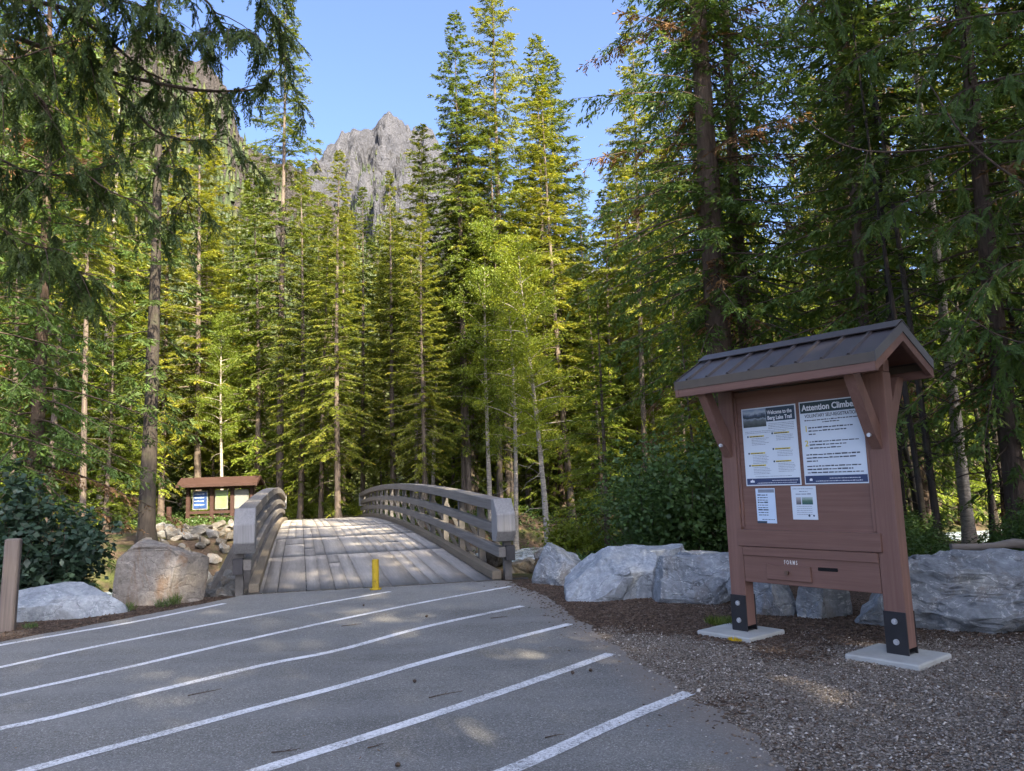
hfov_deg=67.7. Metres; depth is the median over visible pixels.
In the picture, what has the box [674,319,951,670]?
information kiosk
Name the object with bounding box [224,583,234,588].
riprap rock
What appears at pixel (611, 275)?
young conifer tree
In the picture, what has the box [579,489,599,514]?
leafy shrub
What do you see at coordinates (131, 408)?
young conifer tree
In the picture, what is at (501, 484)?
spruce tree
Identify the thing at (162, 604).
weed tuft
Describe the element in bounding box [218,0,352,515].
tall spruce tree
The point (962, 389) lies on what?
dark conifer tree
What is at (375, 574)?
bollard
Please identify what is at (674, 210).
spruce tree
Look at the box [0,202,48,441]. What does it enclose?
spruce tree
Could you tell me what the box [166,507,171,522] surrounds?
wooden post
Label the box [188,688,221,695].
fallen twig
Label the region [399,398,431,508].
young conifer tree
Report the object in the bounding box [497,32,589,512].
tall spruce tree
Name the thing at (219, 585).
riprap rock
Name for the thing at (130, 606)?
weed tuft
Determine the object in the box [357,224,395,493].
tall spruce tree
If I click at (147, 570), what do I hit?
boulder
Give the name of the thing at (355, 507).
leafy shrub
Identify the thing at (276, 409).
spruce tree
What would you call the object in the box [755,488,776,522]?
notice poster
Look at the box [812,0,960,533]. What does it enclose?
thin conifer tree
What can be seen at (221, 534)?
riprap rock
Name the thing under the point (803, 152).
tall spruce tree
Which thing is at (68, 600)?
boulder
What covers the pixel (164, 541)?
riprap rock
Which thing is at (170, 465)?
young conifer tree
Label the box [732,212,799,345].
young conifer tree
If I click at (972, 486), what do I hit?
young conifer tree
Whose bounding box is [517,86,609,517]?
spruce tree
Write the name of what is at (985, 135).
thin conifer tree
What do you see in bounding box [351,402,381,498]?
young conifer tree
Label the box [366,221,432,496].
spruce tree
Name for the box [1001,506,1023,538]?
leafy shrub
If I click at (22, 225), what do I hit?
tall spruce tree
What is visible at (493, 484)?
spruce tree
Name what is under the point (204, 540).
riprap rock
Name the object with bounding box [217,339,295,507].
young conifer tree
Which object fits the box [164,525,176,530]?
riprap rock
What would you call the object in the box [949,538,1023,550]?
driftwood log
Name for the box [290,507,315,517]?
leafy shrub
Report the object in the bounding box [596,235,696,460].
broadleaf tree
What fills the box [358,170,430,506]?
spruce tree
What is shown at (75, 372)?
spruce tree
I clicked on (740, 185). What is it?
tall spruce tree
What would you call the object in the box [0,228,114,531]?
young conifer tree
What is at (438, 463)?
young conifer tree
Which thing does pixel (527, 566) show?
riprap rock
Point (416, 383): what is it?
broadleaf tree
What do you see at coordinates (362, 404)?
spruce tree
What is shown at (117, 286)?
spruce tree
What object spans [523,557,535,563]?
riprap rock
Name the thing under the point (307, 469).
young conifer tree
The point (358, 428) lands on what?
spruce tree
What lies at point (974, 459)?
young conifer tree
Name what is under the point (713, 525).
leafy shrub
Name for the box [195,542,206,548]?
riprap rock
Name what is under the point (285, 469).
young conifer tree
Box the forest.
[0,31,614,378]
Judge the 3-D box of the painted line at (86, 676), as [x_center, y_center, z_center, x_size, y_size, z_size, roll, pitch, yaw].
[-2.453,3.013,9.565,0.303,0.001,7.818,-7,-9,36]
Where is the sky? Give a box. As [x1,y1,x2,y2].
[0,0,1023,277]
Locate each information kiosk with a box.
[176,475,263,524]
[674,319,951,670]
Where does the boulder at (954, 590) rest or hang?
on the gravel ground at (864, 595)
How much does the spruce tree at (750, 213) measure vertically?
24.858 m
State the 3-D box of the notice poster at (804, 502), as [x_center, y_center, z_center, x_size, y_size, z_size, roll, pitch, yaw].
[2.961,1.188,7.734,0.008,0.336,0.274,4,-9,-38]
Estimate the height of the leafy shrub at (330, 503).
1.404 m
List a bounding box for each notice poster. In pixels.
[741,404,801,485]
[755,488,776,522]
[791,486,817,519]
[799,397,868,483]
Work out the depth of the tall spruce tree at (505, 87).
41.68 m
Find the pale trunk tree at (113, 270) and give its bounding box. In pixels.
[83,71,149,523]
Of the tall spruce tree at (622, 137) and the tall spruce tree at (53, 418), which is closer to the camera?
the tall spruce tree at (53, 418)
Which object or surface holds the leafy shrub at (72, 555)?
on the ground at (125, 542)
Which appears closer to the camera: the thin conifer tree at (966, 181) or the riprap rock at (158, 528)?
the thin conifer tree at (966, 181)
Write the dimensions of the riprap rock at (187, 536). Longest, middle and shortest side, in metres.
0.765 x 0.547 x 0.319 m
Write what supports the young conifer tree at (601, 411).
on the ground at (125, 542)
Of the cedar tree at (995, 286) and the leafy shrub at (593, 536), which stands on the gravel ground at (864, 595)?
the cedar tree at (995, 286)
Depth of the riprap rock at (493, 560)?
17.10 m
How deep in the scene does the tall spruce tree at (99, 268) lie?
27.87 m
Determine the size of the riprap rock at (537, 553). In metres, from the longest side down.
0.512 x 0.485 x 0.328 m
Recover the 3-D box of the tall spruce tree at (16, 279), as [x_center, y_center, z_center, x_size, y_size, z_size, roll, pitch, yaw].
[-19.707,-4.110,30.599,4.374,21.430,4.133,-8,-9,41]
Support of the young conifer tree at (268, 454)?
on the ground at (125, 542)
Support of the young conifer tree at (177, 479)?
on the ground at (125, 542)
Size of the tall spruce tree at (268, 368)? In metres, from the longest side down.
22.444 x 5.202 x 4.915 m
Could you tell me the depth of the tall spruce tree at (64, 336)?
44.92 m
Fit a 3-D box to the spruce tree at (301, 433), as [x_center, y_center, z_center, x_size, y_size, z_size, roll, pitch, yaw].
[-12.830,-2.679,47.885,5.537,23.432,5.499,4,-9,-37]
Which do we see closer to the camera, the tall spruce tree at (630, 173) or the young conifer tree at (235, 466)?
the tall spruce tree at (630, 173)
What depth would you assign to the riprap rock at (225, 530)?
31.89 m
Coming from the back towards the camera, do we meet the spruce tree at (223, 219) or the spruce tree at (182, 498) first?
the spruce tree at (182, 498)
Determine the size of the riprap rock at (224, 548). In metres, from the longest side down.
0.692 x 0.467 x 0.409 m
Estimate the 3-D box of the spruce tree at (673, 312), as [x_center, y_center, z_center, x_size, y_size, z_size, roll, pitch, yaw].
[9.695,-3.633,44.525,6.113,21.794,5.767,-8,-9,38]
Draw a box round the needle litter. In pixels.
[5,589,755,768]
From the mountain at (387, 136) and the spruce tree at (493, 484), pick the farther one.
the mountain at (387, 136)
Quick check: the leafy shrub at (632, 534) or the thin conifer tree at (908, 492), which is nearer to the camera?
the leafy shrub at (632, 534)
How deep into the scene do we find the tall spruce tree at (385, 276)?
51.37 m
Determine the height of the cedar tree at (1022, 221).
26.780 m
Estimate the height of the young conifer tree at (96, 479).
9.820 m
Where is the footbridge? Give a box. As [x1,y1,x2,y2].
[210,483,527,595]
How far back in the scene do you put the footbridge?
16.52 m
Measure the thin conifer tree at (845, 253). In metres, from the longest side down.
13.535 x 3.044 x 2.905 m
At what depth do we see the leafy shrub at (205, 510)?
49.67 m
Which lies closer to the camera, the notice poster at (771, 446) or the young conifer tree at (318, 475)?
the notice poster at (771, 446)
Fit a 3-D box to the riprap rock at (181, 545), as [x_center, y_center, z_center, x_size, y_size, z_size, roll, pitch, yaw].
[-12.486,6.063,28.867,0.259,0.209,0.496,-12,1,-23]
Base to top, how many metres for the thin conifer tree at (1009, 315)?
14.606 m
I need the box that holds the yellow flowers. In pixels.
[727,636,741,641]
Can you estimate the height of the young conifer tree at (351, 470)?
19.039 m
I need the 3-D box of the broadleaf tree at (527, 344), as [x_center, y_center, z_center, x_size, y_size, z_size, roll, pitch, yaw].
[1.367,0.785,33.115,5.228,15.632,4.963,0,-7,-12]
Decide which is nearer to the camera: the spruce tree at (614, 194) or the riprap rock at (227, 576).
the riprap rock at (227, 576)
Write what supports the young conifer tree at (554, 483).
on the ground at (125, 542)
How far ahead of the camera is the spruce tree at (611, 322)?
50.49 m
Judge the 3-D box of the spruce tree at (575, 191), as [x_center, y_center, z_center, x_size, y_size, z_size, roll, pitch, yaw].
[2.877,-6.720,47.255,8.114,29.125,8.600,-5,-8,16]
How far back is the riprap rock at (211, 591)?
13.32 m
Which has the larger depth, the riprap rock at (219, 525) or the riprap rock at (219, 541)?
the riprap rock at (219, 525)
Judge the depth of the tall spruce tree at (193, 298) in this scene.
71.35 m
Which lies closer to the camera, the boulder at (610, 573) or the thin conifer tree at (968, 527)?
the boulder at (610, 573)
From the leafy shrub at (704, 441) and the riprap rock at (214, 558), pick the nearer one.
the leafy shrub at (704, 441)
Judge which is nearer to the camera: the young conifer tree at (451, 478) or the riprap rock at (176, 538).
the riprap rock at (176, 538)
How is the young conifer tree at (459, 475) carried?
on the ground at (125, 542)
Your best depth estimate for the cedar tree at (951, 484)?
24.09 m
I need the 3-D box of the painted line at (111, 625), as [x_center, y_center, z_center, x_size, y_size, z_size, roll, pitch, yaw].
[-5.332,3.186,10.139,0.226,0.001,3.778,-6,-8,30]
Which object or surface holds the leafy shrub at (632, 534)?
on the ground at (125, 542)
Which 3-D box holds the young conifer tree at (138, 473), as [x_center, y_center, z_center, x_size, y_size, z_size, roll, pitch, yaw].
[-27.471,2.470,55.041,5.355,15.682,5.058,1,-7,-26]
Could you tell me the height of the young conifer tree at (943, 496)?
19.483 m
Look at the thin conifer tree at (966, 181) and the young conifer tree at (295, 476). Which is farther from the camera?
the young conifer tree at (295, 476)
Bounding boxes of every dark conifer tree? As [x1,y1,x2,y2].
[473,190,497,494]
[531,200,593,509]
[945,182,986,495]
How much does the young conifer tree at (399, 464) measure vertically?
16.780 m
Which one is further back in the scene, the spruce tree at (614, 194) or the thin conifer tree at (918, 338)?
the spruce tree at (614, 194)
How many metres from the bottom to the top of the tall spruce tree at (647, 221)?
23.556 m
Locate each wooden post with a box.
[0,538,22,631]
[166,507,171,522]
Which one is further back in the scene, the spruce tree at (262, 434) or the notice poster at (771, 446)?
the spruce tree at (262, 434)
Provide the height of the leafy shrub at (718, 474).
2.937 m
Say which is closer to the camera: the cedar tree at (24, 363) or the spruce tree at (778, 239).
the cedar tree at (24, 363)
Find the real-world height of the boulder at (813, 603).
0.897 m
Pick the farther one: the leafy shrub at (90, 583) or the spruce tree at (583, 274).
the spruce tree at (583, 274)
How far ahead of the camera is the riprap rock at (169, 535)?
29.60 m
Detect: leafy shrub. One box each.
[0,457,122,592]
[0,515,112,592]
[191,502,217,515]
[285,494,324,518]
[285,502,297,515]
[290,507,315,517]
[324,497,342,513]
[342,492,362,515]
[497,490,526,514]
[534,494,612,551]
[542,511,619,550]
[572,438,716,549]
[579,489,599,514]
[592,442,713,545]
[608,426,727,551]
[674,445,727,551]
[676,400,723,501]
[707,460,723,494]
[903,503,949,555]
[904,511,968,547]
[905,511,960,554]
[906,504,958,545]
[907,535,949,556]
[959,497,1023,550]
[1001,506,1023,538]
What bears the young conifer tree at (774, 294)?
on the ground at (125, 542)
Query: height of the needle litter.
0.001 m
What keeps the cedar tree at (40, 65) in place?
on the mulch ground at (10, 634)
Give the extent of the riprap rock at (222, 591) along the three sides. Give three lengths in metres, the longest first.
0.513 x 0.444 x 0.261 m
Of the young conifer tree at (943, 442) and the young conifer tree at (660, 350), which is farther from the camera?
the young conifer tree at (943, 442)
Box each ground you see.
[0,596,233,641]
[41,282,1001,592]
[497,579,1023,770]
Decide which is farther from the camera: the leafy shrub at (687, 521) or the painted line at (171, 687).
the leafy shrub at (687, 521)
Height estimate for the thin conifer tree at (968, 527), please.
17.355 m
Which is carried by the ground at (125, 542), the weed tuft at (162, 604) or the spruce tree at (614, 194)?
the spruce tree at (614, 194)
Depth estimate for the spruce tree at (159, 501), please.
52.19 m
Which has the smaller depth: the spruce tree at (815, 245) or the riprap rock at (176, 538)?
the riprap rock at (176, 538)
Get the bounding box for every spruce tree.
[0,34,67,477]
[0,113,29,371]
[0,163,82,499]
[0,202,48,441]
[8,32,120,531]
[10,152,95,519]
[18,81,125,531]
[27,96,164,502]
[30,8,143,515]
[59,95,147,527]
[91,193,148,501]
[105,111,183,519]
[127,127,208,519]
[136,92,264,510]
[160,208,245,511]
[161,321,192,496]
[168,309,192,508]
[171,236,230,490]
[177,218,239,500]
[178,223,227,375]
[201,214,249,509]
[205,266,244,509]
[207,218,254,509]
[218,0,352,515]
[222,185,275,492]
[241,224,294,487]
[249,294,291,436]
[262,161,349,518]
[266,191,360,502]
[266,335,291,479]
[287,149,387,517]
[287,205,354,518]
[310,206,398,507]
[315,214,373,506]
[330,186,397,506]
[357,218,410,481]
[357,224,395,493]
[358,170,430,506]
[365,341,389,495]
[366,207,412,456]
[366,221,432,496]
[375,123,470,495]
[380,202,467,526]
[384,234,431,492]
[404,101,521,514]
[412,10,504,510]
[425,121,510,514]
[434,0,573,501]
[434,93,559,497]
[475,198,538,486]
[478,456,496,496]
[495,157,562,510]
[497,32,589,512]
[501,178,551,507]
[503,185,526,505]
[510,54,627,503]
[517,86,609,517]
[548,153,586,495]
[565,174,606,488]
[569,215,607,463]
[580,162,661,464]
[583,191,639,458]
[587,6,697,472]
[587,121,653,427]
[628,120,707,463]
[628,148,709,451]
[634,152,681,346]
[644,129,701,443]
[719,123,761,279]
[731,141,777,343]
[771,235,793,314]
[772,128,812,332]
[782,216,812,324]
[791,117,835,333]
[794,136,843,327]
[798,75,841,331]
[800,112,847,331]
[890,90,955,487]
[933,150,1018,490]
[954,12,1023,422]
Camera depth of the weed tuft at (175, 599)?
11.86 m
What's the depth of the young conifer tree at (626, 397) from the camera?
44.18 m
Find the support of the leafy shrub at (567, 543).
on the ground at (125, 542)
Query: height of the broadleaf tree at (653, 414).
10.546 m
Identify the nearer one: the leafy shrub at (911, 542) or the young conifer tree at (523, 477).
the leafy shrub at (911, 542)
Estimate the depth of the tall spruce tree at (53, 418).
33.93 m
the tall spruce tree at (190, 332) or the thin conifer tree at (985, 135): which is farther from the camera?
the tall spruce tree at (190, 332)
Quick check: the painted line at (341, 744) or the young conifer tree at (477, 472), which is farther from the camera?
the young conifer tree at (477, 472)
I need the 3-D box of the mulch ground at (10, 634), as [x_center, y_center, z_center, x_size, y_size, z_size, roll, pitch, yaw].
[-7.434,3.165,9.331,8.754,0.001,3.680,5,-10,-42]
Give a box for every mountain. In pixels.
[0,34,451,341]
[306,111,799,307]
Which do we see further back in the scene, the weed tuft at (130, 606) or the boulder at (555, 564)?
the boulder at (555, 564)
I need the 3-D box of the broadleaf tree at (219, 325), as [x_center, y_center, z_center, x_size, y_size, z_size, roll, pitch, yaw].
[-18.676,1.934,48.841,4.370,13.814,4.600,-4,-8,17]
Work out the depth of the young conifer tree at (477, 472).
45.02 m
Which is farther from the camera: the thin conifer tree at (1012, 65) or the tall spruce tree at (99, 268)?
the tall spruce tree at (99, 268)
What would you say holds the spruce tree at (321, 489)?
on the ground at (125, 542)
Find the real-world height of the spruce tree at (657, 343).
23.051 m
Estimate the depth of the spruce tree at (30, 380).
41.19 m
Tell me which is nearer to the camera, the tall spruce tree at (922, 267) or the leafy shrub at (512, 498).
the leafy shrub at (512, 498)
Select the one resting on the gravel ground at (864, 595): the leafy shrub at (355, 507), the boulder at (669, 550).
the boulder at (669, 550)
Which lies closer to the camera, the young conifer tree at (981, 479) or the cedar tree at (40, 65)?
the cedar tree at (40, 65)
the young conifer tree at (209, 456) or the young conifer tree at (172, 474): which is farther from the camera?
the young conifer tree at (172, 474)
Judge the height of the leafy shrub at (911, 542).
1.332 m
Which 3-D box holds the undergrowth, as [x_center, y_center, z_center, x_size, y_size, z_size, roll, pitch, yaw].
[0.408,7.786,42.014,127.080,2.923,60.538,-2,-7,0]
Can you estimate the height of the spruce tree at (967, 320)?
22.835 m
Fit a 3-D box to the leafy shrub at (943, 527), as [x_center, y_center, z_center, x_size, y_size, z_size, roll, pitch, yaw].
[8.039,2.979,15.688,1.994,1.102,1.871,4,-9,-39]
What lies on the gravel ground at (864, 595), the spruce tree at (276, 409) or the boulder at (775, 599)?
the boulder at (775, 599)
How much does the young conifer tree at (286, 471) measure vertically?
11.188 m
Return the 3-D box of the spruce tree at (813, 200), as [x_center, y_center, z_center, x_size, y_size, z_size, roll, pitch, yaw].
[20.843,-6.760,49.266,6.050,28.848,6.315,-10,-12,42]
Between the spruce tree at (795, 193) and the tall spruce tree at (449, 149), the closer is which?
the tall spruce tree at (449, 149)
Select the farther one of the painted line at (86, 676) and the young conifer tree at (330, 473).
the young conifer tree at (330, 473)
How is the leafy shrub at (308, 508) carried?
on the ground at (125, 542)
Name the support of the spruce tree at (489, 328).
on the ground at (125, 542)
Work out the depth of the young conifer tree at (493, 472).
47.87 m
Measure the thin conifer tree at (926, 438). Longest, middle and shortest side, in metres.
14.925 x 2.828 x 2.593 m
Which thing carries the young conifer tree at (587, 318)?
on the ground at (125, 542)
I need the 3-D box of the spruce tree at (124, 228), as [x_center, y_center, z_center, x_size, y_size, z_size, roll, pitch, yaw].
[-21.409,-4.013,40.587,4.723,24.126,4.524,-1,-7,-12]
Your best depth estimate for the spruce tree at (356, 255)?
71.07 m
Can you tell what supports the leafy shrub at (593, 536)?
on the ground at (125, 542)
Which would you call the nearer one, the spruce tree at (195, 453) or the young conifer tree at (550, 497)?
the young conifer tree at (550, 497)
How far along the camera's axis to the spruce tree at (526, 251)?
55.94 m
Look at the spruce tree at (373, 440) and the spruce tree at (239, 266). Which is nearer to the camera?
the spruce tree at (239, 266)
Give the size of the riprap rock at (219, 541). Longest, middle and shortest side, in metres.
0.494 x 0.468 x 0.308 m
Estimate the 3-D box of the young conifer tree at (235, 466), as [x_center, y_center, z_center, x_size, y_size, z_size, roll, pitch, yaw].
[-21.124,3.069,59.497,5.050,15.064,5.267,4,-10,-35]
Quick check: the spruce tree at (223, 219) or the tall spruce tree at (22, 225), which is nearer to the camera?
the tall spruce tree at (22, 225)
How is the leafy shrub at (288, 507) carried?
on the ground at (125, 542)
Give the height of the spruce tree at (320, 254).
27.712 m
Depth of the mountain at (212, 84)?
720.90 m
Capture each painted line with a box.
[0,586,510,695]
[0,591,389,667]
[0,603,225,645]
[0,606,523,729]
[16,623,572,770]
[246,653,612,770]
[494,691,694,770]
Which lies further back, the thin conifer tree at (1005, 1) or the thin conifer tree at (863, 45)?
the thin conifer tree at (1005, 1)
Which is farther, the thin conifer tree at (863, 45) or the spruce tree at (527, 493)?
the spruce tree at (527, 493)
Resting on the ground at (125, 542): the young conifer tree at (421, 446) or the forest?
the young conifer tree at (421, 446)
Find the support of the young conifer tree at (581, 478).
on the ground at (125, 542)
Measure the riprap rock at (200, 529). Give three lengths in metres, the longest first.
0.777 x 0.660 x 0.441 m
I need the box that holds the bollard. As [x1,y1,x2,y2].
[370,559,381,589]
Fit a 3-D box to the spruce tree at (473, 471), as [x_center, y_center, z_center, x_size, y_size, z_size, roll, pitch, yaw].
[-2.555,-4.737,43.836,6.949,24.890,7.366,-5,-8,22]
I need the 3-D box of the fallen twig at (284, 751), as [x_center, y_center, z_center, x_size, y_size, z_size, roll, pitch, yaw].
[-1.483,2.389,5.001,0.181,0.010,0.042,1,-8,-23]
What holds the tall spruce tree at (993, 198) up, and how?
on the ground at (125, 542)
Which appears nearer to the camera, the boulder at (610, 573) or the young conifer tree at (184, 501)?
the boulder at (610, 573)
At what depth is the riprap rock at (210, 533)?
30.49 m
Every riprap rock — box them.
[156,526,164,531]
[157,530,164,537]
[160,538,169,544]
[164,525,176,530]
[165,531,175,539]
[170,535,181,540]
[178,531,197,539]
[178,543,185,547]
[191,525,208,535]
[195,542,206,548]
[199,536,210,544]
[206,529,218,538]
[206,589,216,593]
[207,553,221,563]
[208,581,222,588]
[210,587,234,596]
[212,520,225,529]
[213,569,234,586]
[216,538,226,545]
[218,531,225,536]
[219,543,229,553]
[220,527,230,533]
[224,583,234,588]
[225,531,232,540]
[227,523,233,529]
[486,552,502,566]
[512,559,534,573]
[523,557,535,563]
[534,548,542,558]
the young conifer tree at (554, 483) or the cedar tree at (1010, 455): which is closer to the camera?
the cedar tree at (1010, 455)
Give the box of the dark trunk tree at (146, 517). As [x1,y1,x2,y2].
[52,0,225,542]
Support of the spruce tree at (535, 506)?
on the ground at (125, 542)
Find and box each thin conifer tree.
[796,0,945,520]
[810,90,941,482]
[812,0,934,520]
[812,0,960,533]
[817,0,993,543]
[825,86,971,514]
[835,173,916,509]
[860,160,953,518]
[880,0,978,543]
[889,8,999,529]
[912,19,1019,508]
[918,0,1023,447]
[927,46,1023,542]
[929,196,1001,528]
[944,10,1023,414]
[947,85,1023,532]
[955,0,1023,472]
[973,0,1023,254]
[973,43,1023,417]
[986,0,1023,386]
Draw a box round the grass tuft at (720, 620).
[704,613,731,625]
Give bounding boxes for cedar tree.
[0,0,202,591]
[0,0,313,343]
[0,1,130,551]
[550,0,876,466]
[589,0,835,486]
[591,0,910,469]
[704,0,1023,515]
[728,0,1019,509]
[761,0,1023,447]
[775,0,1023,540]
[798,0,1023,548]
[904,1,1023,416]
[988,33,1023,341]
[993,1,1023,203]
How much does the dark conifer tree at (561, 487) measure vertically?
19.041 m
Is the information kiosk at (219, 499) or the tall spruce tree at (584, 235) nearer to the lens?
the information kiosk at (219, 499)
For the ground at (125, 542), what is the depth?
36.29 m
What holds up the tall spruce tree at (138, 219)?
on the ground at (125, 542)
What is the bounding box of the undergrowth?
[33,484,1006,586]
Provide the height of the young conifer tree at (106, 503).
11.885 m
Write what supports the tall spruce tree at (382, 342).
on the ground at (125, 542)
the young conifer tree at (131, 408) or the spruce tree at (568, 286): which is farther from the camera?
the spruce tree at (568, 286)
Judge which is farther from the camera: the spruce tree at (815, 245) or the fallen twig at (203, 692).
the spruce tree at (815, 245)
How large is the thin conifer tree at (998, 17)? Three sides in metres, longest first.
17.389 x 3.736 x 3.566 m
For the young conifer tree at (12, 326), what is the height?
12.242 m
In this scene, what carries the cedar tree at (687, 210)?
on the ground at (125, 542)
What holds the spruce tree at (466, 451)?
on the ground at (125, 542)
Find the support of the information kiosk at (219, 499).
on the ground at (125, 542)
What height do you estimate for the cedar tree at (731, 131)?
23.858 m
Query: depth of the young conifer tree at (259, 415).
51.64 m
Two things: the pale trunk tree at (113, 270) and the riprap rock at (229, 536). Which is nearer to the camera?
the riprap rock at (229, 536)
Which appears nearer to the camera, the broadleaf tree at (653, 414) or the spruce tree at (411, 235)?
the broadleaf tree at (653, 414)
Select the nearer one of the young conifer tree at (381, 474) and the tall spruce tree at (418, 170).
the tall spruce tree at (418, 170)
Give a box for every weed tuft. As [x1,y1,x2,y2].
[22,622,38,628]
[126,600,137,610]
[152,597,170,607]
[162,593,183,605]
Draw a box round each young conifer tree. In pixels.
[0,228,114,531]
[0,304,44,502]
[0,305,23,475]
[54,295,161,529]
[56,346,113,528]
[58,210,168,522]
[80,249,164,520]
[90,348,167,512]
[113,309,171,523]
[124,283,192,516]
[156,398,179,511]
[156,398,180,514]
[167,348,217,510]
[175,326,247,510]
[212,172,306,514]
[215,330,266,513]
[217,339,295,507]
[260,419,287,485]
[265,404,298,504]
[269,333,318,504]
[284,376,331,505]
[284,416,292,495]
[288,388,342,502]
[292,286,360,510]
[317,366,366,501]
[340,308,387,503]
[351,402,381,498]
[357,391,404,503]
[375,385,442,495]
[399,321,444,495]
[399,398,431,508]
[400,385,460,499]
[408,303,496,508]
[417,250,531,513]
[427,318,460,502]
[436,367,482,488]
[453,327,522,497]
[504,330,578,506]
[517,346,576,515]
[520,240,590,507]
[549,273,598,500]
[552,188,665,507]
[553,291,650,554]
[556,276,640,515]
[606,322,662,475]
[625,296,697,469]
[648,265,706,479]
[659,309,723,489]
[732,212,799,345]
[762,270,787,336]
[846,261,953,516]
[915,334,953,491]
[918,248,999,525]
[947,352,995,494]
[967,200,1023,506]
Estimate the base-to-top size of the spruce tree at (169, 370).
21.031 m
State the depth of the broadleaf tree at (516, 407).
45.61 m
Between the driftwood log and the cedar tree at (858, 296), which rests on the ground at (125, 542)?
the cedar tree at (858, 296)
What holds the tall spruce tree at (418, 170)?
on the ground at (125, 542)
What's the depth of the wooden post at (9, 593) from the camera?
10.10 m
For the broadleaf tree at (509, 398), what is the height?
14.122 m
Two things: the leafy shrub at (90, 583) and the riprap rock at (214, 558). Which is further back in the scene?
the riprap rock at (214, 558)
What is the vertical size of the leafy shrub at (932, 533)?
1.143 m
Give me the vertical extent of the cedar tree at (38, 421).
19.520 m
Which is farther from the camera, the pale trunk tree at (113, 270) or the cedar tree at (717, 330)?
the pale trunk tree at (113, 270)
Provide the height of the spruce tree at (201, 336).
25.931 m
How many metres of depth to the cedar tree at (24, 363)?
15.67 m
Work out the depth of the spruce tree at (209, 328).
57.30 m
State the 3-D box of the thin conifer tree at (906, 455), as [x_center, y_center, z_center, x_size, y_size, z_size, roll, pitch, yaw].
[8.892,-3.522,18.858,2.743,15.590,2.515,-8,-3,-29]
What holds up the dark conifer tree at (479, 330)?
on the ground at (125, 542)
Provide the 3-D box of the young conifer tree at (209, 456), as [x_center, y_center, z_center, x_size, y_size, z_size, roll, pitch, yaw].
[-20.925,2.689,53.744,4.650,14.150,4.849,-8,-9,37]
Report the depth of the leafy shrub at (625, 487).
16.95 m
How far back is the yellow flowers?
7.87 m
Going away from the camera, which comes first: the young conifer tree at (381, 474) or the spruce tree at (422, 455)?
the spruce tree at (422, 455)
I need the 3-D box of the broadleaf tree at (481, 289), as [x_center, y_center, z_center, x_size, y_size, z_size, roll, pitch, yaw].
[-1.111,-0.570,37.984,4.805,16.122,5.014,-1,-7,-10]
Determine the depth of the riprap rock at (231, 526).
32.93 m
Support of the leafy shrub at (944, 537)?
on the ground at (125, 542)
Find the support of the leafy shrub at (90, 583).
on the ground at (125, 542)
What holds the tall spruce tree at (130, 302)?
on the ground at (125, 542)
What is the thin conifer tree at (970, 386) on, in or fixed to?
on the ground at (125, 542)
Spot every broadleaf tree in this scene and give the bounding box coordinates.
[117,367,167,467]
[174,310,255,514]
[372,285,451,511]
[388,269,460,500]
[394,293,445,499]
[440,216,533,520]
[462,266,566,549]
[475,229,598,544]
[487,303,541,480]
[549,312,604,466]
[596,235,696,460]
[626,338,675,481]
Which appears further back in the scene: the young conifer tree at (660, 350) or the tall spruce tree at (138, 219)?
the tall spruce tree at (138, 219)
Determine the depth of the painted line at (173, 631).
9.46 m
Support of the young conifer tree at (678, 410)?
on the ground at (125, 542)
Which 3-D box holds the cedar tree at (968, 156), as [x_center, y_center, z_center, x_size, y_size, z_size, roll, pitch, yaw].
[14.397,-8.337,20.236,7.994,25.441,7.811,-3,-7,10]
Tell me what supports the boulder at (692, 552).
on the gravel ground at (864, 595)
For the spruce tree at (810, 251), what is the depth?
51.87 m
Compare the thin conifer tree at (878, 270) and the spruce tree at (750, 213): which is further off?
the spruce tree at (750, 213)
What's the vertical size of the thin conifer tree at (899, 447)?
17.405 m
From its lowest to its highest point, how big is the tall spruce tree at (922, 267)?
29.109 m
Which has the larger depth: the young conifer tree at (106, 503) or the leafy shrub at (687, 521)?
the young conifer tree at (106, 503)
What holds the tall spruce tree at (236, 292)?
on the ground at (125, 542)
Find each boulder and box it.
[16,582,127,621]
[112,538,208,605]
[532,542,580,585]
[564,546,657,601]
[623,543,683,561]
[652,552,730,604]
[675,550,721,554]
[726,577,796,616]
[795,586,852,618]
[854,548,1023,633]
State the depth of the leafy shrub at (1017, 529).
11.82 m
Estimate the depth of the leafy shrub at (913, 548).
11.33 m
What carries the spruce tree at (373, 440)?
on the ground at (125, 542)
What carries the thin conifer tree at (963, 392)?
on the ground at (125, 542)
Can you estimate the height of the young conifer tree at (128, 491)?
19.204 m
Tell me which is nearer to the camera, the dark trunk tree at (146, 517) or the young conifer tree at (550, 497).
the dark trunk tree at (146, 517)
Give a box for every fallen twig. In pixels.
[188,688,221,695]
[271,748,299,752]
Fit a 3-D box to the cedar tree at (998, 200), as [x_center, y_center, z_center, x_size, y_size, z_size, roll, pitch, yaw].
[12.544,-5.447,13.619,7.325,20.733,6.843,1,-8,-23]

